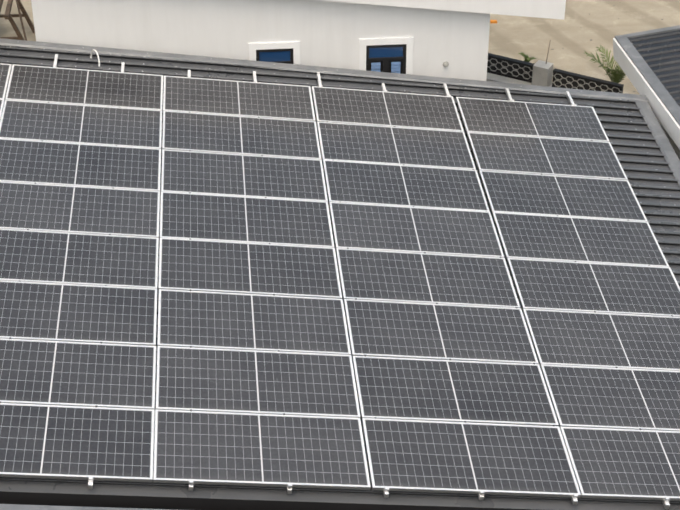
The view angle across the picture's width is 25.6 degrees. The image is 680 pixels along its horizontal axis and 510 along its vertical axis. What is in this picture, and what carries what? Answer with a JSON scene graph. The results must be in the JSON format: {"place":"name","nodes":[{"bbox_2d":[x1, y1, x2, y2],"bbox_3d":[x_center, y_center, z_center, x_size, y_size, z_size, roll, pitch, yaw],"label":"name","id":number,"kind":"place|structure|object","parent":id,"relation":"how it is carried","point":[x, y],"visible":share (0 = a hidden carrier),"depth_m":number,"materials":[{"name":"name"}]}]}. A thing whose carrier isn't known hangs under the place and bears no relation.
{"place":"outdoors","nodes":[
{"label":"outdoors","id":0,"kind":"place"},
{"bbox_2d":[31,0,489,80],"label":"white building walls","id":1,"kind":"structure","parent":0,"point":[328,33],"depth_m":21.42,"materials":[{"name":"white paint"}]},
{"bbox_2d":[256,44,406,73],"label":"window frames","id":2,"kind":"structure","parent":1,"relation":"attached to","point":[385,63],"depth_m":21.83,"materials":[{"name":"black metal"}]},
{"bbox_2d":[259,47,402,61],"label":"window glass panes","id":3,"kind":"object","parent":2,"relation":"in","point":[373,53],"visible":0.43,"depth_m":21.75,"materials":[{"name":"blue glass"}]},
{"bbox_2d":[249,37,413,74],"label":"window plaster bands","id":4,"kind":"object","parent":1,"relation":"attached to","point":[363,44],"depth_m":21.66,"materials":[{"name":"white paint"}]},
{"bbox_2d":[321,0,565,19],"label":"roof overhang","id":5,"kind":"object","parent":1,"relation":"on","point":[552,9],"depth_m":21.28,"materials":[{"name":"white paint"}]},
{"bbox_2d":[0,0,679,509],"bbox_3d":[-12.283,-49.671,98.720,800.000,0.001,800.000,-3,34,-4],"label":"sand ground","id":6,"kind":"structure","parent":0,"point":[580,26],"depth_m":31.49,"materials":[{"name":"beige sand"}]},
{"bbox_2d":[0,0,34,40],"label":"timber trestle","id":7,"kind":"object","parent":6,"relation":"on","point":[7,15],"visible":0.62,"depth_m":30.41,"materials":[{"name":"brown wood"}]},
{"bbox_2d":[486,60,552,86],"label":"boundary wall pillars","id":8,"kind":"structure","parent":6,"relation":"on","point":[542,73],"depth_m":25.61,"materials":[{"name":"white concrete"}]},
{"bbox_2d":[519,52,535,61],"bbox_3d":[3.292,-2.705,26.675,0.274,1.952,0.306,-23,40,-31],"label":"young palm","id":9,"kind":"object","parent":6,"relation":"on","point":[527,58],"visible":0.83,"depth_m":26.18,"materials":[{"name":"green plant"}]},
{"bbox_2d":[487,53,623,92],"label":"fence panels","id":10,"kind":"object","parent":6,"relation":"on","point":[564,74],"visible":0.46,"depth_m":25.60,"materials":[{"name":"black metal"}]},
{"bbox_2d":[487,58,621,92],"bbox_3d":[2.295,-3.429,26.213,5.557,0.258,0.012,17,37,24],"label":"fence lattice","id":11,"kind":"object","parent":10,"relation":"attached to","point":[504,67],"visible":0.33,"depth_m":25.60,"materials":[{"name":"grey metal"}]},
{"bbox_2d":[583,45,625,82],"bbox_3d":[4.664,-2.473,25.958,1.121,2.361,0.839,-3,34,-4],"label":"young palm","id":12,"kind":"object","parent":6,"relation":"on","point":[615,77],"visible":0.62,"depth_m":25.46,"materials":[{"name":"green plant"}]},
{"bbox_2d":[657,119,679,159],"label":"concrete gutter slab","id":13,"kind":"structure","parent":6,"relation":"on","point":[675,147],"depth_m":21.82,"materials":[{"name":"grey concrete"}]},
{"bbox_2d":[0,38,679,509],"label":"roof","id":14,"kind":"object","parent":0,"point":[236,284],"visible":1,"depth_m":16.62,"materials":[{"name":"metal"}]},
{"bbox_2d":[371,62,400,72],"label":"window panes","id":15,"kind":"object","parent":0,"point":[395,67],"visible":0.12,"depth_m":21.93,"materials":[{"name":"blue glass"}]},
{"bbox_2d":[613,38,679,149],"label":"fascia board","id":16,"kind":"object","parent":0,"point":[661,112],"depth_m":21.86,"materials":[{"name":"white paint"}]},
{"bbox_2d":[629,30,679,106],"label":"ribbed roof","id":17,"kind":"structure","parent":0,"point":[659,53],"depth_m":22.45,"materials":[{"name":"grey metal"}]},
{"bbox_2d":[615,25,679,125],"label":"roof edge trim","id":18,"kind":"structure","parent":17,"relation":"on","point":[652,79],"depth_m":22.18,"materials":[{"name":"grey metal"}]}
]}

